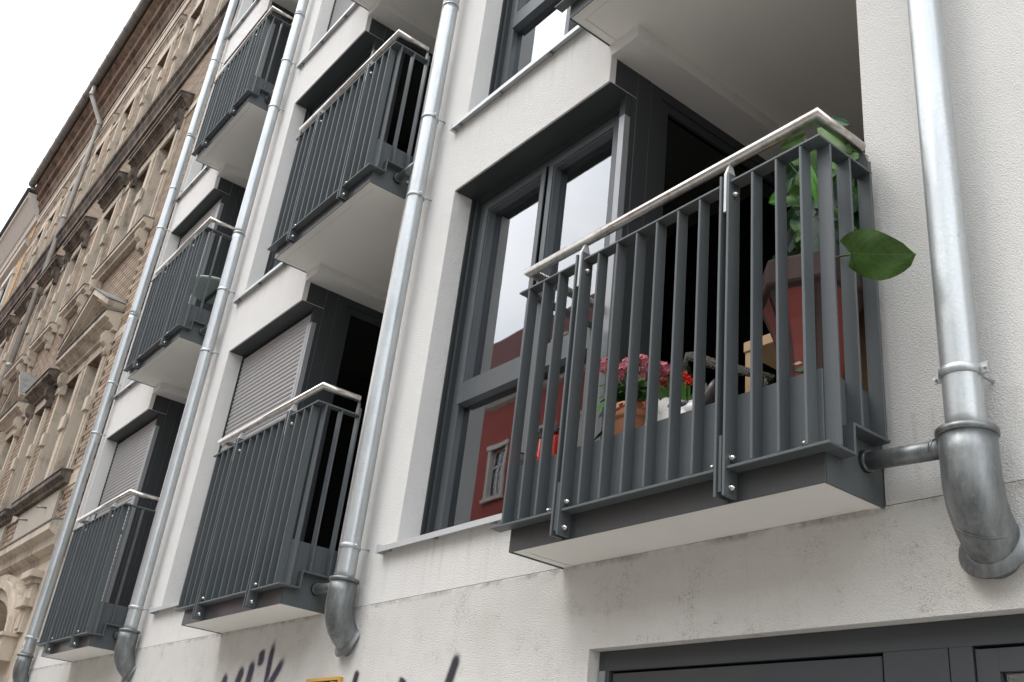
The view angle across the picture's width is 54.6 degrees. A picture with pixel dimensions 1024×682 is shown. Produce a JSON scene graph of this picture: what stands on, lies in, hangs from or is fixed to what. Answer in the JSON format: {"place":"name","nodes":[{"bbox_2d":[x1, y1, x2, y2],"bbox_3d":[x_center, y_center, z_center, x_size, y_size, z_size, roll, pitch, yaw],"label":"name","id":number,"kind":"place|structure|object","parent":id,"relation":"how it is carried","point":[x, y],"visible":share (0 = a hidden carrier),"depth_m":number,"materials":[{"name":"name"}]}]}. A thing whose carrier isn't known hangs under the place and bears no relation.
{"place":"outdoors","nodes":[
{"label":"outdoors","id":0,"kind":"place"},
{"bbox_2d":[0,187,38,309],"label":"yellow brick house","id":1,"kind":"structure","parent":0,"point":[17,231],"depth_m":28.68,"materials":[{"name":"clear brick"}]},
{"bbox_2d":[0,0,139,230],"label":"sky","id":2,"kind":"structure","parent":0,"point":[51,51],"materials":[{"name":"white"}]},
{"bbox_2d":[191,275,220,303],"bbox_3d":[-3.221,-0.225,10.482,0.630,0.724,0.630,24,-31,-31],"label":"flower pot","id":3,"kind":"object","parent":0,"point":[211,293],"visible":0.23,"depth_m":10.56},
{"bbox_2d":[536,426,559,459],"bbox_3d":[0.166,0.505,4.134,0.143,0.290,0.146,1,-27,13],"label":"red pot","id":4,"kind":"object","parent":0,"point":[555,442],"visible":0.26,"depth_m":4.12,"materials":[{"name":"ceramic"}]},
{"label":"pavement","id":5,"kind":"structure","parent":0,"visible":0},
{"bbox_2d":[0,0,239,681],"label":"brick tenement","id":6,"kind":"structure","parent":5,"relation":"on","point":[148,78],"depth_m":16.54,"materials":[{"name":"stone"}]},
{"bbox_2d":[0,85,102,398],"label":"old downpipe","id":7,"kind":"object","parent":6,"relation":"on","point":[31,306],"visible":0.79,"depth_m":22.28,"materials":[{"name":"metal"}]},
{"bbox_2d":[29,0,1023,681],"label":"apartment building","id":8,"kind":"structure","parent":5,"relation":"on","point":[557,132],"depth_m":5.42,"materials":[{"name":"paint"}]},
{"bbox_2d":[36,489,159,661],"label":"steel balcony","id":9,"kind":"structure","parent":8,"relation":"attached to","point":[83,621],"depth_m":8.79,"materials":[{"name":"paint"}]},
{"bbox_2d":[12,0,237,681],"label":"downpipe","id":10,"kind":"object","parent":8,"relation":"attached to","point":[22,664],"visible":0.98,"depth_m":12.05,"materials":[{"name":"metal"}]},
{"bbox_2d":[94,409,164,602],"bbox_3d":[-4.345,2.023,10.729,0.288,2.320,1.448,24,-31,-31],"label":"window","id":11,"kind":"structure","parent":8,"relation":"in","point":[149,415],"depth_m":10.64,"materials":[{"name":"grey metal"}]},
{"bbox_2d":[123,217,234,390],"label":"steel balcony","id":12,"kind":"structure","parent":8,"relation":"attached to","point":[167,343],"depth_m":10.12,"materials":[{"name":"paint"}]},
{"bbox_2d":[172,188,228,304],"bbox_3d":[-4.026,-0.542,12.010,0.288,2.320,1.448,24,-31,-31],"label":"window","id":13,"kind":"structure","parent":8,"relation":"in","point":[215,195],"depth_m":12.24,"materials":[{"name":"grey metal"}]},
{"bbox_2d":[113,0,308,681],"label":"downpipe","id":14,"kind":"object","parent":8,"relation":"attached to","point":[126,636],"visible":0.98,"depth_m":9.09,"materials":[{"name":"metal"}]},
{"bbox_2d":[201,10,280,170],"bbox_3d":[-3.707,-3.107,13.291,0.288,2.320,1.448,24,-31,-31],"label":"window","id":15,"kind":"structure","parent":8,"relation":"in","point":[274,24],"depth_m":13.14,"materials":[{"name":"grey metal"}]},
{"bbox_2d":[191,6,293,173],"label":"steel balcony","id":16,"kind":"structure","parent":8,"relation":"attached to","point":[231,129],"depth_m":11.42,"materials":[{"name":"paint"}]},
{"bbox_2d":[222,645,283,681],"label":"graffiti","id":17,"kind":"object","parent":8,"relation":"attached to","point":[251,668],"visible":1,"depth_m":6.13,"materials":[{"name":"black paint"}]},
{"bbox_2d":[173,382,361,633],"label":"steel balcony","id":18,"kind":"structure","parent":8,"relation":"attached to","point":[252,563],"depth_m":6.14,"materials":[{"name":"paint"}]},
{"bbox_2d":[218,300,319,452],"bbox_3d":[-2.137,0.966,8.062,0.288,2.320,1.448,24,-31,-31],"label":"window","id":19,"kind":"structure","parent":8,"relation":"in","point":[302,309],"depth_m":8.32,"materials":[{"name":"grey metal"}]},
{"bbox_2d":[264,31,379,274],"bbox_3d":[-1.818,-1.599,9.343,0.288,2.321,1.448,24,-31,-31],"label":"window","id":20,"kind":"structure","parent":8,"relation":"in","point":[367,44],"depth_m":9.75,"materials":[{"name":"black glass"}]},
{"bbox_2d":[306,676,342,681],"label":"hydrant plate","id":21,"kind":"object","parent":8,"relation":"attached to","point":[334,679],"visible":1,"depth_m":5.36,"materials":[{"name":"yellow paint"}]},
{"bbox_2d":[326,0,336,32],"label":"window","id":22,"kind":"structure","parent":8,"relation":"in","point":[335,0],"depth_m":10.95,"materials":[{"name":"grey metal"}]},
{"bbox_2d":[300,306,381,572],"bbox_3d":[-1.044,0.999,8.010,1.203,2.408,0.042,24,-31,-31],"label":"loggia door","id":23,"kind":"structure","parent":8,"relation":"in","point":[358,342],"depth_m":7.91,"materials":[{"name":"black glass"}]},
{"bbox_2d":[267,29,429,292],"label":"steel balcony","id":24,"kind":"structure","parent":8,"relation":"attached to","point":[343,204],"depth_m":7.49,"materials":[{"name":"paint"}]},
{"bbox_2d":[311,0,459,656],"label":"downpipe","id":25,"kind":"object","parent":8,"relation":"attached to","point":[340,590],"visible":0.98,"depth_m":5.97,"materials":[{"name":"metal"}]},
{"bbox_2d":[351,0,443,31],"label":"steel balcony","id":26,"kind":"structure","parent":8,"relation":"attached to","point":[427,13],"depth_m":9.30,"materials":[{"name":"paint"}]},
{"bbox_2d":[352,655,458,681],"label":"graffiti","id":27,"kind":"object","parent":8,"relation":"attached to","point":[452,669],"visible":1,"depth_m":4.52,"materials":[{"name":"black paint"}]},
{"bbox_2d":[384,43,431,162],"bbox_3d":[-0.725,-1.566,9.292,1.203,2.408,0.042,24,-31,-31],"label":"loggia door","id":28,"kind":"structure","parent":8,"relation":"in","point":[417,71],"depth_m":9.33,"materials":[{"name":"black glass"}]},
{"bbox_2d":[420,82,632,534],"bbox_3d":[0.072,-0.091,5.395,0.288,2.321,1.448,24,-31,-31],"label":"window","id":29,"kind":"structure","parent":8,"relation":"in","point":[565,183],"depth_m":5.62,"materials":[{"name":"grey glass"}]},
{"bbox_2d":[488,0,576,95],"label":"window","id":30,"kind":"structure","parent":8,"relation":"in","point":[527,28],"depth_m":6.86,"materials":[{"name":"grey glass"}]},
{"bbox_2d":[490,107,889,568],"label":"steel balcony","id":31,"kind":"structure","parent":8,"relation":"attached to","point":[785,450],"depth_m":3.47,"materials":[{"name":"paint"}]},
{"bbox_2d":[614,401,645,434],"bbox_3d":[0.468,0.400,3.846,0.208,0.288,0.208,24,-31,-31],"label":"terracotta pot","id":32,"kind":"object","parent":31,"relation":"on","point":[640,415],"visible":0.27,"depth_m":3.82,"materials":[{"name":"orange ceramic"}]},
{"bbox_2d":[594,354,670,440],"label":"pink flowers","id":33,"kind":"object","parent":32,"relation":"in","point":[665,367],"visible":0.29,"depth_m":3.95,"materials":[{"name":"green plant"}]},
{"bbox_2d":[644,379,714,424],"bbox_3d":[0.623,0.317,3.665,0.170,0.310,0.362,24,-31,-31],"label":"animal planter","id":34,"kind":"object","parent":31,"relation":"on","point":[663,407],"visible":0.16,"depth_m":3.60,"materials":[{"name":"white ceramic"}]},
{"bbox_2d":[659,371,706,399],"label":"red flowers","id":35,"kind":"object","parent":34,"relation":"in","point":[664,391],"visible":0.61,"depth_m":3.73,"materials":[{"name":"green plant"}]},
{"bbox_2d":[682,352,775,387],"bbox_3d":[0.799,0.229,3.711,0.120,0.545,0.506,24,-31,-31],"label":"driftwood","id":36,"kind":"object","parent":31,"relation":"on","point":[768,378],"visible":0.27,"depth_m":3.83,"materials":[{"name":"grey wood"}]},
{"bbox_2d":[744,307,867,392],"bbox_3d":[1.247,0.270,3.709,0.510,0.570,0.550,24,-31,-31],"label":"side table","id":37,"kind":"object","parent":31,"relation":"on","point":[769,354],"visible":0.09,"depth_m":3.81,"materials":[{"name":"brown wood"}]},
{"bbox_2d":[763,251,863,379],"bbox_3d":[1.028,0.052,3.382,0.403,0.618,0.385,24,-31,-31],"label":"hexagonal pot","id":38,"kind":"object","parent":31,"relation":"on","point":[795,332],"visible":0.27,"depth_m":3.34,"materials":[{"name":"ceramic"}]},
{"bbox_2d":[768,115,915,279],"bbox_3d":[1.185,-0.494,3.447,0.346,0.948,0.739,16,-28,-17],"label":"heart leaf plant","id":39,"kind":"object","parent":38,"relation":"in","point":[876,255],"visible":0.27,"depth_m":3.42,"materials":[{"name":"green plant"}]},
{"bbox_2d":[555,0,863,151],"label":"steel balcony","id":40,"kind":"structure","parent":8,"relation":"attached to","point":[782,62],"depth_m":5.31,"materials":[{"name":"paint"}]},
{"bbox_2d":[647,101,795,394],"bbox_3d":[1.164,-0.059,5.344,1.203,2.408,0.042,24,-31,-31],"label":"loggia door","id":41,"kind":"structure","parent":8,"relation":"in","point":[687,149],"depth_m":5.49,"materials":[{"name":"black glass"}]},
{"bbox_2d":[598,614,1023,681],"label":"entrance door","id":42,"kind":"structure","parent":8,"relation":"in","point":[982,649],"depth_m":3.01,"materials":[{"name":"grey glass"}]},
{"bbox_2d":[858,0,1023,578],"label":"downpipe","id":43,"kind":"object","parent":8,"relation":"attached to","point":[962,447],"visible":1,"depth_m":2.88,"materials":[{"name":"metal"}]}
]}

